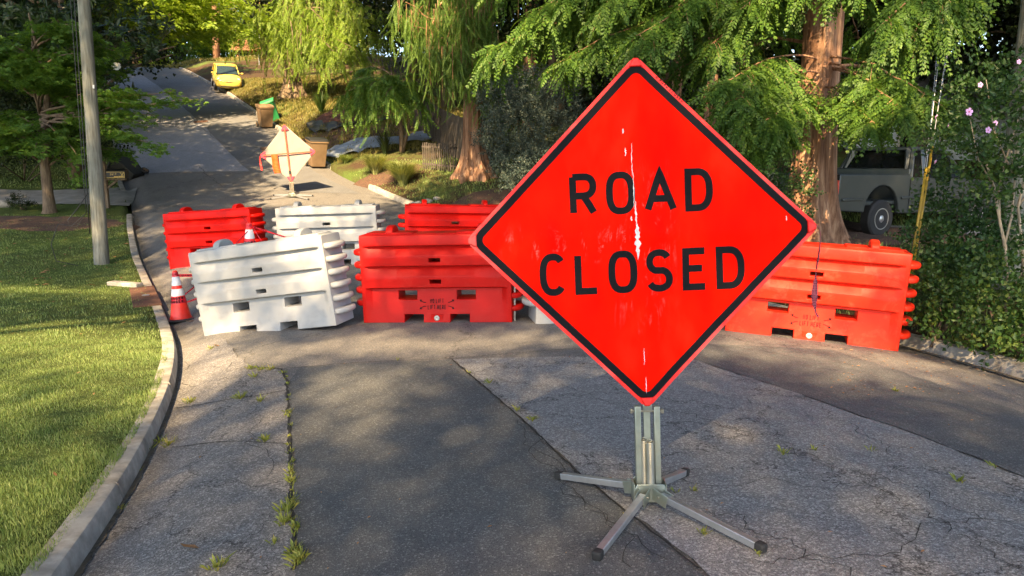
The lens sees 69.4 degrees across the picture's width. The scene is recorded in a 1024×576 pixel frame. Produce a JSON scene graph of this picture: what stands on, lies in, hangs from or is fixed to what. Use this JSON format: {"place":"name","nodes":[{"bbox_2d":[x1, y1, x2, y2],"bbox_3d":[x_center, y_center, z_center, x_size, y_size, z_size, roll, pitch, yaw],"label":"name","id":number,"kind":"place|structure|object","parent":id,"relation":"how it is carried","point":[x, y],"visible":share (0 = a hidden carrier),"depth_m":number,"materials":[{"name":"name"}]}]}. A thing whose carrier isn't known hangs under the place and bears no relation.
{"place":"outdoors","nodes":[
{"label":"outdoors","id":0,"kind":"place"},
{"bbox_2d":[0,187,136,205],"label":"driveway","id":1,"kind":"structure","parent":0,"point":[117,196],"depth_m":22.39,"materials":[{"name":"concrete"}]},
{"bbox_2d":[379,161,422,185],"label":"fountain grass","id":2,"kind":"object","parent":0,"point":[400,172],"depth_m":22.82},
{"bbox_2d":[0,57,1023,575],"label":"ground","id":3,"kind":"structure","parent":0,"point":[350,169],"depth_m":11.29,"materials":[{"name":"plant"}]},
{"bbox_2d":[6,191,39,210],"bbox_3d":[-13.565,-2.387,20.509,0.807,0.671,0.710,0,10,0],"label":"tuft shrub","id":4,"kind":"object","parent":3,"relation":"on","point":[14,199],"visible":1,"depth_m":20.46,"materials":[{"name":"green plant"}]},
{"bbox_2d":[0,121,119,188],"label":"verge grass","id":5,"kind":"structure","parent":3,"relation":"on","point":[9,185],"depth_m":24.83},
{"bbox_2d":[0,214,127,284],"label":"fallen leaves","id":6,"kind":"object","parent":3,"relation":"on","point":[64,254],"visible":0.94,"depth_m":14.22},
{"bbox_2d":[0,0,128,126],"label":"woodland tree","id":7,"kind":"object","parent":3,"relation":"on","point":[2,1],"visible":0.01,"depth_m":27.60,"materials":[{"name":"green plant"}]},
{"bbox_2d":[0,87,132,183],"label":"hedge shrub","id":8,"kind":"object","parent":3,"relation":"on","point":[24,104],"visible":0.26,"depth_m":22.11,"materials":[{"name":"green plant"}]},
{"bbox_2d":[50,144,88,189],"bbox_3d":[-12.614,-3.428,21.093,1.157,1.401,5.507,-7,12,-34],"label":"leafy sapling","id":9,"kind":"object","parent":3,"relation":"on","point":[78,179],"visible":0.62,"depth_m":19.13,"materials":[{"name":"green plant"}]},
{"bbox_2d":[0,216,139,230],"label":"mulch bed","id":10,"kind":"object","parent":3,"relation":"on","point":[36,222],"visible":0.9,"depth_m":18.67,"materials":[{"name":"brown wood"}]},
{"bbox_2d":[51,0,109,265],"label":"utility pole","id":11,"kind":"object","parent":3,"relation":"on","point":[97,197],"visible":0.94,"depth_m":14.16,"materials":[{"name":"grey wood"}]},
{"bbox_2d":[0,213,161,339],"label":"lawn grass","id":12,"kind":"structure","parent":3,"relation":"on","point":[59,310],"depth_m":11.88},
{"bbox_2d":[0,333,167,575],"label":"lawn grass","id":13,"kind":"structure","parent":3,"relation":"on","point":[113,457],"depth_m":5.49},
{"bbox_2d":[0,0,176,179],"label":"magnolia tree","id":14,"kind":"object","parent":3,"relation":"on","point":[44,12],"visible":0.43,"depth_m":22.43,"materials":[{"name":"green plant"}]},
{"bbox_2d":[21,124,177,575],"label":"kerb","id":15,"kind":"structure","parent":3,"relation":"on","point":[72,548],"depth_m":4.58,"materials":[{"name":"concrete"}]},
{"bbox_2d":[107,280,161,307],"bbox_3d":[-5.992,0.126,11.915,0.612,0.231,2.359,-7,12,-36],"label":"drain inlet","id":16,"kind":"object","parent":15,"relation":"in","point":[149,298],"visible":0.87,"depth_m":11.79,"materials":[{"name":"metal"}]},
{"bbox_2d":[0,13,207,213],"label":"maple tree","id":17,"kind":"object","parent":3,"relation":"on","point":[36,77],"visible":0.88,"depth_m":18.91,"materials":[{"name":"green plant"}]},
{"bbox_2d":[102,161,128,207],"bbox_3d":[-11.123,-2.884,20.767,0.676,1.322,0.248,0,10,0],"label":"mailbox","id":18,"kind":"object","parent":3,"relation":"on","point":[116,175],"visible":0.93,"depth_m":20.68,"materials":[{"name":"brown wood"}]},
{"bbox_2d":[48,1,191,81],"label":"woodland tree","id":19,"kind":"object","parent":3,"relation":"on","point":[139,52],"visible":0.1,"depth_m":43.48,"materials":[{"name":"green plant"}]},
{"bbox_2d":[107,153,148,180],"bbox_3d":[-13.221,-4.079,25.502,1.070,0.688,0.857,43,24,4],"label":"wheeled bin","id":20,"kind":"object","parent":3,"relation":"on","point":[134,172],"visible":0.47,"depth_m":25.21,"materials":[{"name":"plastic"}]},
{"bbox_2d":[14,0,282,110],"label":"street tree","id":21,"kind":"object","parent":3,"relation":"on","point":[188,16],"visible":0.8,"depth_m":34.39,"materials":[{"name":"green plant"}]},
{"bbox_2d":[115,22,186,64],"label":"woodland tree","id":22,"kind":"object","parent":3,"relation":"on","point":[171,62],"visible":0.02,"depth_m":79.81,"materials":[{"name":"green plant"}]},
{"bbox_2d":[163,10,235,63],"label":"woodland tree","id":23,"kind":"object","parent":3,"relation":"on","point":[204,55],"visible":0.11,"depth_m":80.00,"materials":[{"name":"green plant"}]},
{"bbox_2d":[192,1,256,58],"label":"woodland tree","id":24,"kind":"object","parent":3,"relation":"on","point":[216,49],"visible":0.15,"depth_m":72.83,"materials":[{"name":"green plant"}]},
{"bbox_2d":[211,63,242,89],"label":"parked car","id":25,"kind":"object","parent":3,"relation":"on","point":[226,75],"visible":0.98,"depth_m":45.63,"materials":[{"name":"yellow paint"}]},
{"bbox_2d":[208,0,255,56],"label":"woodland tree","id":26,"kind":"object","parent":3,"relation":"on","point":[235,51],"depth_m":79.24,"materials":[{"name":"green plant"}]},
{"bbox_2d":[230,39,270,56],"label":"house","id":27,"kind":"structure","parent":3,"relation":"on","point":[245,49],"depth_m":73.85,"materials":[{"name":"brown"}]},
{"bbox_2d":[127,53,386,68],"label":"verge grass","id":28,"kind":"structure","parent":3,"relation":"on","point":[193,61],"depth_m":64.53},
{"bbox_2d":[260,97,280,120],"bbox_3d":[-11.696,-8.616,35.914,0.688,1.070,0.857,-22,25,-7],"label":"wheeled bin","id":29,"kind":"object","parent":3,"relation":"on","point":[276,115],"visible":0.57,"depth_m":35.64,"materials":[{"name":"green plastic"}]},
{"bbox_2d":[222,0,339,57],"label":"woodland tree","id":30,"kind":"object","parent":3,"relation":"on","point":[256,6],"visible":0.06,"depth_m":61.34,"materials":[{"name":"green plant"}]},
{"bbox_2d":[224,0,405,101],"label":"redwood tree","id":31,"kind":"object","parent":3,"relation":"on","point":[317,35],"visible":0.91,"depth_m":37.31,"materials":[{"name":"green plant"}]},
{"bbox_2d":[246,0,389,68],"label":"woodland tree","id":32,"kind":"object","parent":3,"relation":"on","point":[262,2],"visible":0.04,"depth_m":52.73,"materials":[{"name":"green plant"}]},
{"bbox_2d":[312,91,330,113],"bbox_3d":[-9.034,-8.781,34.950,1.149,1.054,1.129,0,10,0],"label":"iris clump","id":33,"kind":"object","parent":3,"relation":"on","point":[321,104],"visible":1,"depth_m":34.82,"materials":[{"name":"green plant"}]},
{"bbox_2d":[261,122,416,150],"bbox_3d":[-6.652,-6.069,30.308,6.977,1.665,5.059,5,11,25],"label":"mulch bed","id":34,"kind":"object","parent":3,"relation":"on","point":[336,136],"visible":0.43,"depth_m":30.58,"materials":[{"name":"brown wood"}]},
{"bbox_2d":[306,120,337,132],"bbox_3d":[-8.312,-7.096,32.395,0.976,0.623,3.095,-9,14,-43],"label":"black plastic","id":35,"kind":"object","parent":34,"relation":"on","point":[317,124],"visible":0.99,"depth_m":32.34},
{"bbox_2d":[338,116,394,127],"bbox_3d":[-6.275,-7.304,32.401,3.151,0.703,0.688,-9,13,-41],"label":"black plastic","id":36,"kind":"object","parent":34,"relation":"on","point":[354,122],"visible":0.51,"depth_m":32.00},
{"bbox_2d":[326,131,430,157],"bbox_3d":[-4.746,-5.583,28.587,4.956,1.088,2.015,-2,10,-11],"label":"plastic sheeting","id":37,"kind":"object","parent":34,"relation":"on","point":[337,150],"visible":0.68,"depth_m":28.42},
{"bbox_2d":[337,154,354,163],"bbox_3d":[-6.068,-4.708,26.915,1.268,0.373,1.242,0,10,0],"label":"grass tuft","id":38,"kind":"object","parent":3,"relation":"on","point":[346,159],"visible":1,"depth_m":26.78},
{"bbox_2d":[316,105,406,122],"bbox_3d":[-6.860,-7.769,33.390,4.420,1.129,2.000,0,10,0],"label":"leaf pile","id":39,"kind":"object","parent":3,"relation":"on","point":[326,117],"visible":0.16,"depth_m":32.95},
{"bbox_2d":[375,130,394,155],"bbox_3d":[-4.528,-5.161,26.382,0.891,0.948,0.947,0,10,0],"label":"iris clump","id":40,"kind":"object","parent":3,"relation":"on","point":[384,142],"visible":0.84,"depth_m":26.30,"materials":[{"name":"green plant"}]},
{"bbox_2d":[330,66,439,151],"bbox_3d":[-4.453,-6.364,26.293,3.884,3.142,2.871,4,11,22],"label":"tree","id":41,"kind":"object","parent":3,"relation":"on","point":[371,93],"visible":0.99,"depth_m":25.76,"materials":[{"name":"green plant"}]},
{"bbox_2d":[353,163,422,187],"bbox_3d":[-4.041,-3.675,24.250,2.354,0.864,1.527,-3,10,-17],"label":"mulch bed","id":42,"kind":"object","parent":3,"relation":"on","point":[383,177],"visible":0.57,"depth_m":24.18,"materials":[{"name":"brown wood"}]},
{"bbox_2d":[360,153,393,174],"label":"fountain grass","id":43,"kind":"object","parent":42,"relation":"on","point":[373,166],"depth_m":24.45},
{"bbox_2d":[345,0,432,77],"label":"woodland tree","id":44,"kind":"object","parent":3,"relation":"on","point":[370,3],"visible":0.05,"depth_m":45.22,"materials":[{"name":"green plant"}]},
{"bbox_2d":[225,73,560,163],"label":"verge grass","id":45,"kind":"structure","parent":3,"relation":"on","point":[249,85],"depth_m":36.82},
{"bbox_2d":[422,142,456,171],"bbox_3d":[-2.376,-4.187,23.622,1.342,0.936,0.262,5,11,27],"label":"picket fence","id":46,"kind":"object","parent":3,"relation":"on","point":[425,149],"visible":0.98,"depth_m":23.54,"materials":[{"name":"grey wood"}]},
{"bbox_2d":[348,0,543,108],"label":"woodland tree","id":47,"kind":"object","parent":3,"relation":"on","point":[381,4],"visible":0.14,"depth_m":34.87,"materials":[{"name":"green plant"}]},
{"bbox_2d":[413,98,490,163],"bbox_3d":[-2.628,-5.996,27.312,0.539,2.933,8.253,-5,11,-24],"label":"slat fence","id":48,"kind":"object","parent":3,"relation":"on","point":[449,131],"visible":0.43,"depth_m":26.62,"materials":[{"name":"grey wood"}]},
{"bbox_2d":[378,0,556,183],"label":"willow tree","id":49,"kind":"object","parent":3,"relation":"on","point":[453,38],"visible":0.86,"depth_m":20.01,"materials":[{"name":"green plant"}]},
{"bbox_2d":[451,188,511,204],"bbox_3d":[-0.504,-2.153,19.753,3.002,0.930,2.858,0,10,0],"label":"mulch bed","id":50,"kind":"object","parent":3,"relation":"on","point":[493,197],"visible":0.27,"depth_m":20.28,"materials":[{"name":"brown wood"}]},
{"bbox_2d":[505,0,536,127],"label":"woodland tree","id":51,"kind":"object","parent":3,"relation":"on","point":[531,62],"visible":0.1,"depth_m":29.42,"materials":[{"name":"green plant"}]},
{"bbox_2d":[469,62,590,193],"bbox_3d":[0.291,-4.159,19.376,2.993,3.390,4.319,-6,11,-29],"label":"blue shrub","id":52,"kind":"object","parent":3,"relation":"on","point":[543,113],"visible":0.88,"depth_m":18.67,"materials":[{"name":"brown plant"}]},
{"bbox_2d":[463,45,618,90],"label":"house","id":53,"kind":"structure","parent":3,"relation":"on","point":[538,83],"depth_m":39.93,"materials":[{"name":"grey"}]},
{"bbox_2d":[482,0,643,125],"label":"woodland tree","id":54,"kind":"object","parent":3,"relation":"on","point":[605,81],"visible":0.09,"depth_m":29.75,"materials":[{"name":"green plant"}]},
{"bbox_2d":[212,0,1017,84],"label":"distant wood","id":55,"kind":"object","parent":3,"relation":"on","point":[994,48],"visible":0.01,"depth_m":35.97,"materials":[{"name":"green plant"}]},
{"bbox_2d":[354,155,957,225],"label":"verge grass","id":56,"kind":"structure","parent":3,"relation":"on","point":[859,215],"depth_m":22.01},
{"bbox_2d":[577,0,778,112],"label":"woodland tree","id":57,"kind":"object","parent":3,"relation":"on","point":[720,66],"visible":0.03,"depth_m":26.74,"materials":[{"name":"green plant"}]},
{"bbox_2d":[672,42,684,96],"bbox_3d":[5.236,-9.463,23.140,5.689,11.289,5.912,0,10,0],"label":"woodland tree","id":58,"kind":"object","parent":3,"relation":"on","point":[679,90],"visible":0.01,"depth_m":23.63,"materials":[{"name":"green plant"}]},
{"bbox_2d":[702,15,720,125],"bbox_3d":[5.836,-8.683,21.140,5.837,11.316,5.955,0,10,0],"label":"woodland tree","id":59,"kind":"object","parent":3,"relation":"on","point":[706,114],"visible":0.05,"depth_m":21.68,"materials":[{"name":"green plant"}]},
{"bbox_2d":[728,141,826,217],"bbox_3d":[4.270,-1.909,13.775,2.432,1.898,4.782,2,10,11],"label":"dark shrub","id":60,"kind":"object","parent":3,"relation":"on","point":[778,176],"visible":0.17,"depth_m":12.26,"materials":[{"name":"green plant"}]},
{"bbox_2d":[748,0,951,89],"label":"woodland tree","id":61,"kind":"object","parent":3,"relation":"on","point":[859,25],"visible":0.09,"depth_m":25.48,"materials":[{"name":"green plant"}]},
{"bbox_2d":[843,220,981,244],"bbox_3d":[6.709,-1.097,14.704,5.104,0.346,2.737,0,10,0],"label":"mulch bed","id":62,"kind":"object","parent":3,"relation":"on","point":[853,229],"visible":0.17,"depth_m":14.00,"materials":[{"name":"brown wood"}]},
{"bbox_2d":[460,0,1012,243],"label":"redwood tree","id":63,"kind":"object","parent":62,"relation":"on","point":[767,111],"visible":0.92,"depth_m":11.45,"materials":[{"name":"green plant"}]},
{"bbox_2d":[904,63,937,314],"bbox_3d":[4.927,-1.707,8.738,0.383,4.499,0.110,-7,12,-36],"label":"guy wire","id":64,"kind":"object","parent":3,"relation":"on","point":[920,205],"visible":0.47,"depth_m":8.75,"materials":[{"name":"yellow plastic"}]},
{"bbox_2d":[838,55,1011,160],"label":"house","id":65,"kind":"structure","parent":3,"relation":"on","point":[923,83],"depth_m":24.63,"materials":[{"name":"grey"}]},
{"bbox_2d":[897,128,932,146],"bbox_3d":[13.378,-4.860,24.547,1.100,1.300,0.075,1,10,8],"label":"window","id":66,"kind":"structure","parent":65,"relation":"in","point":[903,141],"depth_m":24.54,"materials":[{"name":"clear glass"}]},
{"bbox_2d":[905,47,946,314],"bbox_3d":[4.995,-1.712,8.751,0.457,4.494,0.082,-5,11,-28],"label":"guy wire","id":67,"kind":"object","parent":3,"relation":"on","point":[925,189],"visible":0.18,"depth_m":8.77,"materials":[{"name":"yellow plastic"}]},
{"bbox_2d":[885,153,1020,313],"bbox_3d":[5.209,-0.568,8.839,1.506,2.067,1.963,3,10,15],"label":"shrub","id":68,"kind":"object","parent":3,"relation":"on","point":[939,231],"visible":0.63,"depth_m":8.78,"materials":[{"name":"green plant"}]},
{"bbox_2d":[901,247,1006,347],"bbox_3d":[4.769,0.103,8.269,1.345,1.115,1.250,-9,14,-43],"label":"shrub","id":69,"kind":"object","parent":3,"relation":"on","point":[938,334],"visible":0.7,"depth_m":8.16,"materials":[{"name":"green plant"}]},
{"bbox_2d":[905,35,1023,280],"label":"hibiscus bush","id":70,"kind":"object","parent":3,"relation":"on","point":[985,147],"visible":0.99,"depth_m":8.05,"materials":[{"name":"green plant"}]},
{"bbox_2d":[909,0,1020,107],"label":"woodland tree","id":71,"kind":"object","parent":3,"relation":"on","point":[990,41],"visible":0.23,"depth_m":23.91,"materials":[{"name":"green plant"}]},
{"bbox_2d":[918,242,1023,369],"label":"shrub","id":72,"kind":"object","parent":3,"relation":"on","point":[976,344],"visible":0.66,"depth_m":7.67,"materials":[{"name":"green plant"}]},
{"bbox_2d":[933,182,1023,293],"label":"shrub","id":73,"kind":"object","parent":3,"relation":"on","point":[1011,241],"visible":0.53,"depth_m":8.53,"materials":[{"name":"green plant"}]},
{"bbox_2d":[960,240,1023,362],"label":"shrub","id":74,"kind":"object","parent":3,"relation":"on","point":[1001,344],"visible":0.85,"depth_m":7.44,"materials":[{"name":"green plant"}]},
{"bbox_2d":[986,0,1020,93],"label":"woodland tree","id":75,"kind":"object","parent":3,"relation":"on","point":[1017,3],"visible":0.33,"depth_m":18.46,"materials":[{"name":"green plant"}]},
{"bbox_2d":[990,0,1023,289],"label":"utility pole","id":76,"kind":"object","parent":3,"relation":"on","point":[1019,42],"visible":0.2,"depth_m":9.07,"materials":[{"name":"brown wood"}]},
{"bbox_2d":[122,68,1023,575],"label":"road","id":77,"kind":"structure","parent":0,"point":[292,350],"depth_m":8.47,"materials":[{"name":"asphalt"}]},
{"bbox_2d":[74,221,180,575],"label":"gutter dirt","id":78,"kind":"structure","parent":77,"relation":"on","point":[87,559],"depth_m":5.03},
{"bbox_2d":[168,270,193,323],"bbox_3d":[-4.689,0.106,10.384,0.370,0.710,0.370,-7,10,-19],"label":"traffic cone","id":79,"kind":"object","parent":78,"relation":"on","point":[180,312],"visible":0.96,"depth_m":10.31,"materials":[{"name":"orange plastic"}]},
{"bbox_2d":[106,68,248,172],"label":"hill lane","id":80,"kind":"structure","parent":77,"relation":"on","point":[184,135],"depth_m":31.26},
{"bbox_2d":[80,338,296,575],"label":"pavement patch","id":81,"kind":"object","parent":77,"relation":"on","point":[217,498],"visible":0.97,"depth_m":4.40,"materials":[{"name":"asphalt"}]},
{"bbox_2d":[253,366,296,569],"bbox_3d":[-1.625,0.986,5.271,0.304,0.236,4.339,-4,11,-21],"label":"pavement seam","id":82,"kind":"object","parent":81,"relation":"on","point":[289,456],"visible":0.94,"depth_m":4.78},
{"bbox_2d":[117,345,1000,570],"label":"seam weeds","id":83,"kind":"object","parent":81,"relation":"on","point":[298,551],"visible":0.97,"depth_m":3.91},
{"bbox_2d":[162,203,267,268],"bbox_3d":[-5.637,-0.984,14.057,2.090,1.174,0.461,-2,9,13],"label":"water filled barrier","id":84,"kind":"object","parent":77,"relation":"on","point":[188,230],"visible":0.66,"depth_m":13.87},
{"bbox_2d":[135,67,358,193],"bbox_3d":[-18.455,-11.002,43.475,3.035,8.859,51.402,-6,11,-30],"label":"hill strip","id":85,"kind":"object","parent":77,"relation":"on","point":[235,131],"visible":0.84,"depth_m":33.44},
{"bbox_2d":[244,223,254,242],"bbox_3d":[-4.579,-0.685,12.946,0.474,0.909,0.474,-2,12,-10],"label":"traffic cone","id":86,"kind":"object","parent":77,"relation":"on","point":[249,234],"visible":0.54,"depth_m":12.83,"materials":[{"name":"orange plastic"}]},
{"bbox_2d":[255,104,273,126],"bbox_3d":[-11.549,-8.031,34.556,0.688,1.070,0.857,-10,24,-33],"label":"wheeled bin","id":87,"kind":"object","parent":77,"relation":"on","point":[265,114],"visible":1,"depth_m":34.28,"materials":[{"name":"beige plastic"}]},
{"bbox_2d":[188,228,355,335],"bbox_3d":[-2.955,-0.081,9.040,2.090,1.174,0.456,-6,8,16],"label":"water filled barrier","id":88,"kind":"object","parent":77,"relation":"on","point":[270,281],"visible":0.99,"depth_m":8.84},
{"bbox_2d":[260,125,314,199],"bbox_3d":[-6.787,-3.735,21.933,1.730,2.185,1.072,0,10,0],"label":"road sign","id":89,"kind":"object","parent":77,"relation":"on","point":[287,153],"visible":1,"depth_m":22.34,"materials":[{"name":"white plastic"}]},
{"bbox_2d":[305,137,328,166],"bbox_3d":[-7.115,-4.921,26.899,0.688,1.070,0.857,-5,20,-30],"label":"wheeled bin","id":90,"kind":"object","parent":77,"relation":"on","point":[319,145],"visible":0.89,"depth_m":26.61,"materials":[{"name":"beige plastic"}]},
{"bbox_2d":[272,200,385,263],"bbox_3d":[-3.378,-1.033,13.725,2.090,1.174,0.456,-2,10,0],"label":"water filled barrier","id":91,"kind":"object","parent":77,"relation":"on","point":[350,223],"visible":0.55,"depth_m":13.48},
{"bbox_2d":[353,223,523,322],"bbox_3d":[-0.900,-0.197,9.084,2.090,1.174,0.461,-1,10,6],"label":"water filled barrier","id":92,"kind":"object","parent":77,"relation":"on","point":[438,271],"visible":0.73,"depth_m":8.91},
{"bbox_2d":[398,199,497,230],"bbox_3d":[-1.080,-1.063,13.852,2.090,1.174,0.461,0,10,-9],"label":"water filled barrier","id":93,"kind":"object","parent":77,"relation":"on","point":[424,215],"visible":0.28,"depth_m":13.58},
{"bbox_2d":[288,360,703,575],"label":"asphalt patch","id":94,"kind":"object","parent":77,"relation":"on","point":[430,426],"visible":0.98,"depth_m":4.00,"materials":[{"name":"asphalt"}]},
{"bbox_2d":[528,439,634,567],"bbox_3d":[0.328,1.054,3.920,0.163,0.104,1.788,-2,10,-14],"label":"pavement crack","id":95,"kind":"object","parent":94,"relation":"on","point":[590,510],"visible":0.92,"depth_m":3.63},
{"bbox_2d":[517,421,666,558],"bbox_3d":[0.270,1.033,4.104,0.162,0.123,2.124,-3,10,-17],"label":"pavement crack","id":96,"kind":"object","parent":94,"relation":"on","point":[582,498],"visible":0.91,"depth_m":3.77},
{"bbox_2d":[521,296,553,323],"bbox_3d":[1.158,-0.191,8.995,2.090,1.174,0.456,0,10,-10],"label":"water filled barrier","id":97,"kind":"object","parent":77,"relation":"on","point":[537,315],"visible":0.03,"depth_m":8.74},
{"bbox_2d":[452,359,699,567],"bbox_3d":[0.086,0.912,5.054,0.046,0.228,4.282,-3,10,-18],"label":"pavement seam","id":98,"kind":"object","parent":77,"relation":"on","point":[646,526],"visible":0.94,"depth_m":3.96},
{"bbox_2d":[179,67,1023,381],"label":"kerb","id":99,"kind":"structure","parent":77,"relation":"on","point":[1007,365],"depth_m":8.06,"materials":[{"name":"concrete"}]},
{"bbox_2d":[453,356,1023,575],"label":"asphalt strip","id":100,"kind":"object","parent":77,"relation":"on","point":[581,430],"visible":0.82,"depth_m":4.10,"materials":[{"name":"asphalt"}]},
{"bbox_2d":[468,58,820,560],"bbox_3d":[0.649,0.041,3.426,1.728,2.217,0.985,0,10,0],"label":"road closed sign","id":101,"kind":"object","parent":100,"relation":"on","point":[642,233],"visible":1,"depth_m":3.62,"materials":[{"name":"red plastic"}]},
{"bbox_2d":[714,513,851,575],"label":"pavement crack","id":102,"kind":"object","parent":100,"relation":"on","point":[792,542],"visible":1,"depth_m":3.20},
{"bbox_2d":[756,518,1009,563],"bbox_3d":[1.696,1.124,3.281,1.389,0.038,0.183,-4,11,-23],"label":"pavement crack","id":103,"kind":"object","parent":100,"relation":"on","point":[887,553],"visible":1,"depth_m":3.17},
{"bbox_2d":[879,488,1023,568],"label":"pavement crack","id":104,"kind":"object","parent":100,"relation":"on","point":[951,528],"visible":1,"depth_m":3.41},
{"bbox_2d":[725,239,920,350],"bbox_3d":[3.450,-0.017,8.450,2.090,1.174,0.461,6,11,19],"label":"water filled barrier","id":105,"kind":"object","parent":77,"relation":"on","point":[870,281],"visible":0.72,"depth_m":8.19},
{"bbox_2d":[694,344,1023,475],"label":"asphalt lane","id":106,"kind":"structure","parent":77,"relation":"on","point":[992,433],"depth_m":5.92,"materials":[{"name":"asphalt"}]},
{"bbox_2d":[830,348,1017,394],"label":"fallen leaves","id":107,"kind":"object","parent":106,"relation":"on","point":[916,378],"visible":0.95,"depth_m":6.62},
{"bbox_2d":[900,345,1023,380],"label":"gutter dirt","id":108,"kind":"structure","parent":77,"relation":"on","point":[968,363],"depth_m":7.66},
{"bbox_2d":[785,225,1021,356],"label":"verge grass","id":109,"kind":"structure","parent":0,"point":[920,277],"depth_m":10.02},
{"bbox_2d":[891,224,990,234],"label":"driveway","id":110,"kind":"structure","parent":0,"point":[960,231],"depth_m":15.11,"materials":[{"name":"concrete"}]},
{"bbox_2d":[768,147,997,234],"bbox_3d":[7.839,-2.068,15.534,5.320,1.748,1.860,-5,11,-28],"label":"pickup truck","id":111,"kind":"object","parent":110,"relation":"on","point":[873,186],"visible":0.48,"depth_m":14.57,"materials":[{"name":"grey paint"}]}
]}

